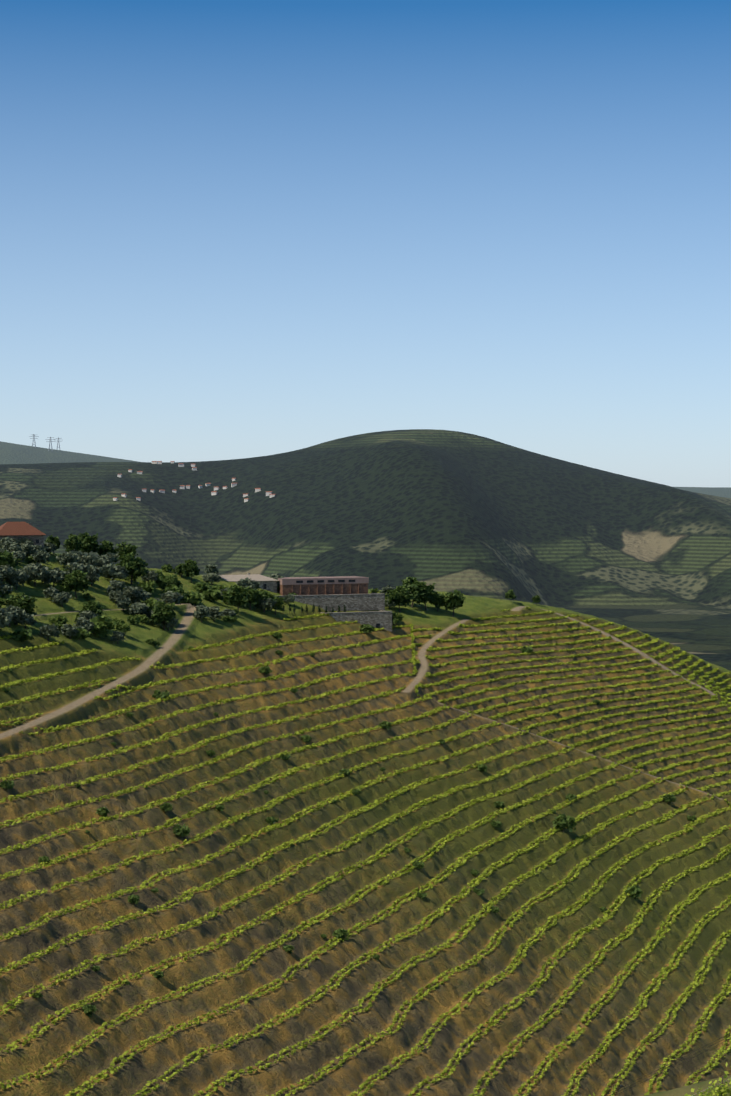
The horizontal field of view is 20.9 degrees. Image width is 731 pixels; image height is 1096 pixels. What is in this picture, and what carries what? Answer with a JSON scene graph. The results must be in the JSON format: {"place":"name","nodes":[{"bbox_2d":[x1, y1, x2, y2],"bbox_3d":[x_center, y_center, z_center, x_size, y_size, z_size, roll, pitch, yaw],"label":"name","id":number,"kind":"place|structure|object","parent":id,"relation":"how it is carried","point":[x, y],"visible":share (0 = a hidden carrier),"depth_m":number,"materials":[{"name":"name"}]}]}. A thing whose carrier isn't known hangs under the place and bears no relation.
{"place":"outdoors","nodes":[
{"label":"outdoors","id":0,"kind":"place"},
{"bbox_2d":[0,429,730,1095],"bbox_3d":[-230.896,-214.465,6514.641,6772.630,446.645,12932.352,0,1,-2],"label":"ground","id":1,"kind":"structure","parent":0,"point":[484,525],"depth_m":489.58,"materials":[{"name":"green plant"}]},
{"bbox_2d":[0,608,12,629],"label":"olive tree","id":2,"kind":"object","parent":1,"relation":"on","point":[6,617],"visible":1,"depth_m":479.86,"materials":[{"name":"green plant"}]},
{"bbox_2d":[0,583,12,595],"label":"olive scrub","id":3,"kind":"object","parent":1,"relation":"on","point":[5,586],"visible":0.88,"depth_m":522.02,"materials":[{"name":"green plant"}]},
{"bbox_2d":[0,780,14,788],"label":"shrub","id":4,"kind":"object","parent":1,"relation":"on","point":[7,784],"visible":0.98,"depth_m":381.42,"materials":[{"name":"green plant"}]},
{"bbox_2d":[0,564,18,585],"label":"olive tree","id":5,"kind":"object","parent":1,"relation":"on","point":[7,572],"visible":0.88,"depth_m":531.91,"materials":[{"name":"green plant"}]},
{"bbox_2d":[0,536,20,545],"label":"olive scrub","id":6,"kind":"object","parent":1,"relation":"on","point":[12,540],"visible":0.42,"depth_m":576.58,"materials":[{"name":"green plant"}]},
{"bbox_2d":[0,550,21,567],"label":"tree","id":7,"kind":"object","parent":1,"relation":"on","point":[6,557],"visible":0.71,"depth_m":536.01,"materials":[{"name":"green plant"}]},
{"bbox_2d":[0,605,25,626],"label":"olive tree","id":8,"kind":"object","parent":1,"relation":"on","point":[16,611],"visible":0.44,"depth_m":492.01,"materials":[{"name":"green plant"}]},
{"bbox_2d":[5,544,22,552],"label":"olive scrub","id":9,"kind":"object","parent":1,"relation":"on","point":[12,548],"visible":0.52,"depth_m":565.57,"materials":[{"name":"green plant"}]},
{"bbox_2d":[6,569,28,589],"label":"olive tree","id":10,"kind":"object","parent":1,"relation":"on","point":[21,576],"visible":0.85,"depth_m":534.55,"materials":[{"name":"green plant"}]},
{"bbox_2d":[11,551,25,562],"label":"olive scrub","id":11,"kind":"object","parent":1,"relation":"on","point":[18,555],"visible":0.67,"depth_m":560.51,"materials":[{"name":"green plant"}]},
{"bbox_2d":[7,593,37,615],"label":"tree","id":12,"kind":"object","parent":1,"relation":"on","point":[26,604],"visible":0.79,"depth_m":502.01,"materials":[{"name":"green plant"}]},
{"bbox_2d":[10,628,34,641],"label":"tree","id":13,"kind":"object","parent":1,"relation":"on","point":[21,635],"visible":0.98,"depth_m":483.06,"materials":[{"name":"green plant"}]},
{"bbox_2d":[0,522,45,554],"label":"farm house","id":14,"kind":"structure","parent":1,"relation":"on","point":[16,530],"depth_m":583.63,"materials":[{"name":"stone"}]},
{"bbox_2d":[14,613,36,628],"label":"tree","id":15,"kind":"object","parent":1,"relation":"on","point":[26,619],"visible":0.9,"depth_m":495.44,"materials":[{"name":"green plant"}]},
{"bbox_2d":[20,544,35,557],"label":"olive scrub","id":16,"kind":"object","parent":1,"relation":"on","point":[28,549],"visible":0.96,"depth_m":575.29,"materials":[{"name":"green plant"}]},
{"bbox_2d":[23,563,47,585],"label":"olive tree","id":17,"kind":"object","parent":1,"relation":"on","point":[36,571],"visible":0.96,"depth_m":545.22,"materials":[{"name":"green plant"}]},
{"bbox_2d":[31,551,49,562],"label":"olive tree","id":18,"kind":"object","parent":1,"relation":"on","point":[41,556],"visible":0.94,"depth_m":568.73,"materials":[{"name":"green plant"}]},
{"bbox_2d":[29,434,61,450],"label":"transmission towers","id":19,"kind":"structure","parent":1,"relation":"on","point":[34,438],"depth_m":7866.79,"materials":[{"name":"silver metal"}]},
{"bbox_2d":[39,624,59,640],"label":"olive tree","id":20,"kind":"object","parent":1,"relation":"on","point":[48,630],"visible":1,"depth_m":494.41,"materials":[{"name":"green plant"}]},
{"bbox_2d":[44,541,56,551],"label":"olive scrub","id":21,"kind":"object","parent":1,"relation":"on","point":[50,547],"visible":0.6,"depth_m":596.35,"materials":[{"name":"green plant"}]},
{"bbox_2d":[43,586,59,599],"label":"tree","id":22,"kind":"object","parent":1,"relation":"on","point":[50,592],"visible":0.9,"depth_m":535.80,"materials":[{"name":"green plant"}]},
{"bbox_2d":[45,535,60,553],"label":"broad tree","id":23,"kind":"object","parent":1,"relation":"on","point":[54,540],"visible":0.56,"depth_m":604.76,"materials":[{"name":"green plant"}]},
{"bbox_2d":[41,567,65,586],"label":"olive tree","id":24,"kind":"object","parent":1,"relation":"on","point":[54,575],"visible":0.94,"depth_m":548.95,"materials":[{"name":"green plant"}]},
{"bbox_2d":[48,615,68,624],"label":"shrub","id":25,"kind":"object","parent":1,"relation":"on","point":[58,619],"visible":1,"depth_m":512.82,"materials":[{"name":"green plant"}]},
{"bbox_2d":[51,591,71,606],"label":"olive tree","id":26,"kind":"object","parent":1,"relation":"on","point":[62,597],"visible":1,"depth_m":534.46,"materials":[{"name":"green plant"}]},
{"bbox_2d":[56,551,79,568],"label":"olive tree","id":27,"kind":"object","parent":1,"relation":"on","point":[64,558],"visible":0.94,"depth_m":582.55,"materials":[{"name":"green plant"}]},
{"bbox_2d":[61,624,78,638],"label":"tree","id":28,"kind":"object","parent":1,"relation":"on","point":[69,630],"visible":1,"depth_m":504.07,"materials":[{"name":"green plant"}]},
{"bbox_2d":[63,534,82,551],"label":"broad tree","id":29,"kind":"object","parent":1,"relation":"on","point":[72,542],"visible":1,"depth_m":604.37,"materials":[{"name":"green plant"}]},
{"bbox_2d":[59,568,91,598],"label":"broad tree","id":30,"kind":"object","parent":1,"relation":"on","point":[76,580],"visible":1,"depth_m":548.26,"materials":[{"name":"green plant"}]},
{"bbox_2d":[65,562,90,574],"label":"olive tree","id":31,"kind":"object","parent":1,"relation":"on","point":[82,567],"visible":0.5,"depth_m":563.58,"materials":[{"name":"green plant"}]},
{"bbox_2d":[71,627,90,639],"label":"tree","id":32,"kind":"object","parent":1,"relation":"on","point":[83,633],"visible":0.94,"depth_m":506.63,"materials":[{"name":"green plant"}]},
{"bbox_2d":[73,617,89,627],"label":"olive scrub","id":33,"kind":"object","parent":1,"relation":"on","point":[81,621],"visible":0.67,"depth_m":515.42,"materials":[{"name":"green plant"}]},
{"bbox_2d":[79,622,94,632],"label":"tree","id":34,"kind":"object","parent":1,"relation":"on","point":[88,627],"visible":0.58,"depth_m":514.77,"materials":[{"name":"green plant"}]},
{"bbox_2d":[77,610,97,619],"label":"tree","id":35,"kind":"object","parent":1,"relation":"on","point":[87,615],"visible":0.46,"depth_m":522.84,"materials":[{"name":"green plant"}]},
{"bbox_2d":[79,554,97,566],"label":"olive tree","id":36,"kind":"object","parent":1,"relation":"on","point":[89,559],"visible":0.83,"depth_m":587.80,"materials":[{"name":"green plant"}]},
{"bbox_2d":[79,1004,97,1017],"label":"shrub","id":37,"kind":"object","parent":1,"relation":"on","point":[87,1009],"visible":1,"depth_m":301.40,"materials":[{"name":"green plant"}]},
{"bbox_2d":[78,532,99,554],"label":"broad tree","id":38,"kind":"object","parent":1,"relation":"on","point":[90,543],"visible":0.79,"depth_m":618.02,"materials":[{"name":"green plant"}]},
{"bbox_2d":[79,600,103,615],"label":"tree","id":39,"kind":"object","parent":1,"relation":"on","point":[93,606],"visible":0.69,"depth_m":525.73,"materials":[{"name":"green plant"}]},
{"bbox_2d":[86,565,101,585],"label":"olive tree","id":40,"kind":"object","parent":1,"relation":"on","point":[93,573],"visible":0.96,"depth_m":571.11,"materials":[{"name":"green plant"}]},
{"bbox_2d":[95,807,109,816],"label":"shrub","id":41,"kind":"object","parent":1,"relation":"on","point":[103,811],"visible":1,"depth_m":388.60,"materials":[{"name":"green plant"}]},
{"bbox_2d":[95,558,110,567],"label":"olive tree","id":42,"kind":"object","parent":1,"relation":"on","point":[101,562],"visible":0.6,"depth_m":592.57,"materials":[{"name":"green plant"}]},
{"bbox_2d":[89,615,119,638],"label":"broad tree","id":43,"kind":"object","parent":1,"relation":"on","point":[103,626],"visible":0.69,"depth_m":517.23,"materials":[{"name":"green plant"}]},
{"bbox_2d":[97,540,116,556],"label":"broad tree","id":44,"kind":"object","parent":1,"relation":"on","point":[106,547],"visible":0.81,"depth_m":623.10,"materials":[{"name":"green plant"}]},
{"bbox_2d":[100,552,120,562],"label":"tree","id":45,"kind":"object","parent":1,"relation":"on","point":[114,556],"visible":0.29,"depth_m":614.96,"materials":[{"name":"green plant"}]},
{"bbox_2d":[99,562,128,579],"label":"olive tree","id":46,"kind":"object","parent":1,"relation":"on","point":[111,571],"visible":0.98,"depth_m":584.83,"materials":[{"name":"green plant"}]},
{"bbox_2d":[106,580,124,592],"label":"tree","id":47,"kind":"object","parent":1,"relation":"on","point":[117,585],"visible":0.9,"depth_m":568.82,"materials":[{"name":"green plant"}]},
{"bbox_2d":[109,590,124,603],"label":"olive scrub","id":48,"kind":"object","parent":1,"relation":"on","point":[114,595],"visible":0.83,"depth_m":560.28,"materials":[{"name":"green plant"}]},
{"bbox_2d":[110,631,125,643],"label":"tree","id":49,"kind":"object","parent":1,"relation":"on","point":[117,636],"visible":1,"depth_m":518.79,"materials":[{"name":"green plant"}]},
{"bbox_2d":[115,623,130,633],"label":"shrub","id":50,"kind":"object","parent":1,"relation":"on","point":[123,627],"visible":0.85,"depth_m":528.71,"materials":[{"name":"green plant"}]},
{"bbox_2d":[116,596,130,610],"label":"olive tree","id":51,"kind":"object","parent":1,"relation":"on","point":[123,602],"visible":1,"depth_m":554.65,"materials":[{"name":"green plant"}]},
{"bbox_2d":[115,542,137,559],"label":"broad scrub","id":52,"kind":"object","parent":1,"relation":"on","point":[126,550],"visible":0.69,"depth_m":617.02,"materials":[{"name":"green plant"}]},
{"bbox_2d":[116,552,148,584],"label":"broad tree","id":53,"kind":"object","parent":1,"relation":"on","point":[130,564],"visible":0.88,"depth_m":589.79,"materials":[{"name":"green plant"}]},
{"bbox_2d":[121,586,144,599],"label":"olive scrub","id":54,"kind":"object","parent":1,"relation":"on","point":[128,591],"visible":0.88,"depth_m":568.50,"materials":[{"name":"green plant"}]},
{"bbox_2d":[127,614,140,624],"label":"shrub","id":55,"kind":"object","parent":1,"relation":"on","point":[132,619],"visible":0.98,"depth_m":546.44,"materials":[{"name":"green plant"}]},
{"bbox_2d":[128,894,139,904],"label":"shrub","id":56,"kind":"object","parent":1,"relation":"on","point":[133,899],"visible":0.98,"depth_m":349.35,"materials":[{"name":"green plant"}]},
{"bbox_2d":[126,602,148,616],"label":"olive scrub","id":57,"kind":"object","parent":1,"relation":"on","point":[137,608],"visible":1,"depth_m":554.41,"materials":[{"name":"green plant"}]},
{"bbox_2d":[130,590,150,602],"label":"olive tree","id":58,"kind":"object","parent":1,"relation":"on","point":[146,597],"visible":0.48,"depth_m":569.53,"materials":[{"name":"green plant"}]},
{"bbox_2d":[137,580,157,592],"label":"shrub","id":59,"kind":"object","parent":1,"relation":"on","point":[149,586],"visible":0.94,"depth_m":586.30,"materials":[{"name":"green plant"}]},
{"bbox_2d":[141,570,157,581],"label":"olive scrub","id":60,"kind":"object","parent":1,"relation":"on","point":[152,575],"visible":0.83,"depth_m":599.90,"materials":[{"name":"green plant"}]},
{"bbox_2d":[141,598,159,611],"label":"shrub","id":61,"kind":"object","parent":1,"relation":"on","point":[149,602],"visible":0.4,"depth_m":564.14,"materials":[{"name":"green plant"}]},
{"bbox_2d":[152,689,169,698],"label":"shrub","id":62,"kind":"object","parent":1,"relation":"on","point":[158,694],"visible":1,"depth_m":485.98,"materials":[{"name":"green plant"}]},
{"bbox_2d":[150,601,176,629],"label":"broad tree","id":63,"kind":"object","parent":1,"relation":"on","point":[162,611],"visible":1,"depth_m":553.05,"materials":[{"name":"green plant"}]},
{"bbox_2d":[158,802,172,811],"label":"shrub","id":64,"kind":"object","parent":1,"relation":"on","point":[166,806],"visible":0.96,"depth_m":404.62,"materials":[{"name":"green plant"}]},
{"bbox_2d":[160,618,177,630],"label":"tree","id":65,"kind":"object","parent":1,"relation":"on","point":[172,624],"visible":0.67,"depth_m":554.48,"materials":[{"name":"green plant"}]},
{"bbox_2d":[160,591,182,604],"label":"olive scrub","id":66,"kind":"object","parent":1,"relation":"on","point":[169,597],"visible":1,"depth_m":578.64,"materials":[{"name":"green plant"}]},
{"bbox_2d":[161,573,182,590],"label":"tree","id":67,"kind":"object","parent":1,"relation":"on","point":[170,581],"visible":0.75,"depth_m":595.33,"materials":[{"name":"green plant"}]},
{"bbox_2d":[161,584,184,595],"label":"shrub","id":68,"kind":"object","parent":1,"relation":"on","point":[175,588],"visible":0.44,"depth_m":592.53,"materials":[{"name":"green plant"}]},
{"bbox_2d":[173,824,190,836],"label":"shrub","id":69,"kind":"object","parent":1,"relation":"on","point":[181,830],"visible":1,"depth_m":393.19,"materials":[{"name":"green plant"}]},
{"bbox_2d":[181,559,199,582],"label":"broad tree","id":70,"kind":"object","parent":1,"relation":"on","point":[189,568],"visible":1,"depth_m":626.89,"materials":[{"name":"green plant"}]},
{"bbox_2d":[182,591,203,604],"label":"shrub","id":71,"kind":"object","parent":1,"relation":"on","point":[192,598],"visible":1,"depth_m":594.23,"materials":[{"name":"green plant"}]},
{"bbox_2d":[113,461,275,501],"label":"village","id":72,"kind":"object","parent":1,"relation":"on","point":[214,492],"visible":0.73,"depth_m":3724.21,"materials":[{"name":"white paint"}]},
{"bbox_2d":[192,582,209,591],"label":"shrub","id":73,"kind":"object","parent":1,"relation":"on","point":[203,586],"visible":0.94,"depth_m":619.11,"materials":[{"name":"green plant"}]},
{"bbox_2d":[192,605,210,621],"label":"tree","id":74,"kind":"object","parent":1,"relation":"on","point":[201,611],"visible":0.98,"depth_m":578.04,"materials":[{"name":"green plant"}]},
{"bbox_2d":[204,563,218,574],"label":"olive scrub","id":75,"kind":"object","parent":1,"relation":"on","point":[210,568],"visible":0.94,"depth_m":647.47,"materials":[{"name":"green plant"}]},
{"bbox_2d":[202,573,221,584],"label":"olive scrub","id":76,"kind":"object","parent":1,"relation":"on","point":[211,578],"visible":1,"depth_m":634.77,"materials":[{"name":"green plant"}]},
{"bbox_2d":[202,588,223,600],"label":"shrub","id":77,"kind":"object","parent":1,"relation":"on","point":[211,594],"visible":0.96,"depth_m":607.98,"materials":[{"name":"green plant"}]},
{"bbox_2d":[207,606,221,621],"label":"tree","id":78,"kind":"object","parent":1,"relation":"on","point":[214,613],"visible":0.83,"depth_m":584.50,"materials":[{"name":"green plant"}]},
{"bbox_2d":[220,609,235,616],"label":"olive scrub","id":79,"kind":"object","parent":1,"relation":"on","point":[229,612],"visible":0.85,"depth_m":592.27,"materials":[{"name":"green plant"}]},
{"bbox_2d":[225,584,249,613],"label":"broad tree","id":80,"kind":"object","parent":1,"relation":"on","point":[236,595],"visible":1,"depth_m":604.99,"materials":[{"name":"green plant"}]},
{"bbox_2d":[236,577,259,589],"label":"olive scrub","id":81,"kind":"object","parent":1,"relation":"on","point":[247,582],"visible":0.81,"depth_m":636.77,"materials":[{"name":"green plant"}]},
{"bbox_2d":[246,586,258,609],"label":"broad tree","id":82,"kind":"object","parent":1,"relation":"on","point":[253,597],"visible":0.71,"depth_m":619.49,"materials":[{"name":"green plant"}]},
{"bbox_2d":[257,590,272,611],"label":"broad tree","id":83,"kind":"object","parent":1,"relation":"on","point":[262,594],"visible":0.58,"depth_m":622.24,"materials":[{"name":"green plant"}]},
{"bbox_2d":[255,598,276,612],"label":"tree","id":84,"kind":"object","parent":1,"relation":"on","point":[268,603],"visible":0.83,"depth_m":621.29,"materials":[{"name":"green plant"}]},
{"bbox_2d":[266,594,285,614],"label":"broad tree","id":85,"kind":"object","parent":1,"relation":"on","point":[279,603],"visible":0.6,"depth_m":623.67,"materials":[{"name":"green plant"}]},
{"bbox_2d":[283,594,294,604],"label":"olive scrub","id":86,"kind":"object","parent":1,"relation":"on","point":[289,598],"visible":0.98,"depth_m":640.60,"materials":[{"name":"green plant"}]},
{"bbox_2d":[202,573,391,630],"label":"winery building","id":87,"kind":"structure","parent":1,"relation":"on","point":[350,593],"depth_m":658.94,"materials":[{"name":"stone"}]},
{"bbox_2d":[332,929,349,940],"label":"shrub","id":88,"kind":"object","parent":1,"relation":"on","point":[341,933],"visible":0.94,"depth_m":374.62,"materials":[{"name":"green plant"}]},
{"bbox_2d":[0,607,730,1095],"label":"grapevine rows","id":89,"kind":"object","parent":1,"relation":"on","point":[658,937],"visible":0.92,"depth_m":451.11,"materials":[{"name":"green plant"}]},
{"bbox_2d":[0,634,730,1095],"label":"terrace stakes","id":90,"kind":"object","parent":1,"relation":"on","point":[326,882],"visible":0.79,"depth_m":399.10,"materials":[{"name":"brown wood"}]},
{"bbox_2d":[359,624,374,633],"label":"shrub","id":91,"kind":"object","parent":1,"relation":"on","point":[366,628],"visible":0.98,"depth_m":639.98,"materials":[{"name":"green plant"}]},
{"bbox_2d":[378,721,392,729],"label":"shrub","id":92,"kind":"object","parent":1,"relation":"on","point":[386,724],"visible":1,"depth_m":537.22,"materials":[{"name":"green plant"}]},
{"bbox_2d":[392,612,403,623],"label":"shrub","id":93,"kind":"object","parent":1,"relation":"on","point":[396,617],"visible":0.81,"depth_m":668.21,"materials":[{"name":"green plant"}]},
{"bbox_2d":[385,584,413,611],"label":"broad tree","id":94,"kind":"object","parent":1,"relation":"on","point":[399,595],"visible":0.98,"depth_m":681.85,"materials":[{"name":"green plant"}]},
{"bbox_2d":[401,576,429,607],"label":"broad tree","id":95,"kind":"object","parent":1,"relation":"on","point":[412,583],"visible":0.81,"depth_m":691.57,"materials":[{"name":"green plant"}]},
{"bbox_2d":[411,581,435,609],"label":"broad tree","id":96,"kind":"object","parent":1,"relation":"on","point":[431,593],"visible":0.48,"depth_m":693.13,"materials":[{"name":"green plant"}]},
{"bbox_2d":[430,591,444,611],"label":"broad tree","id":97,"kind":"object","parent":1,"relation":"on","point":[438,601],"visible":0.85,"depth_m":696.06,"materials":[{"name":"green plant"}]},
{"bbox_2d":[444,589,465,616],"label":"broad tree","id":98,"kind":"object","parent":1,"relation":"on","point":[455,598],"visible":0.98,"depth_m":695.77,"materials":[{"name":"green plant"}]},
{"bbox_2d":[552,813,577,831],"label":"shrub","id":99,"kind":"object","parent":1,"relation":"on","point":[563,821],"visible":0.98,"depth_m":509.90,"materials":[{"name":"green plant"}]},
{"bbox_2d":[625,885,642,898],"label":"shrub","id":100,"kind":"object","parent":1,"relation":"on","point":[634,891],"visible":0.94,"depth_m":479.20,"materials":[{"name":"green plant"}]},
{"bbox_2d":[604,1033,730,1095],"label":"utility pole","id":101,"kind":"object","parent":1,"relation":"on","point":[669,1066],"visible":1,"depth_m":85.91,"materials":[{"name":"wood"}]},
{"bbox_2d":[661,794,675,802],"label":"shrub","id":102,"kind":"object","parent":1,"relation":"on","point":[669,798],"visible":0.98,"depth_m":571.65,"materials":[{"name":"green plant"}]},
{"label":"vine trunks","id":103,"kind":"object","parent":1,"relation":"on","visible":0},
{"bbox_2d":[589,1063,730,1095],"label":"field vines","id":104,"kind":"object","parent":103,"relation":"attached to","point":[719,1089],"visible":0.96,"depth_m":88.34,"materials":[{"name":"green plant"}]},
{"bbox_2d":[0,0,730,486],"label":"sky","id":105,"kind":"structure","parent":0,"point":[230,229],"materials":[{"name":"blue"}]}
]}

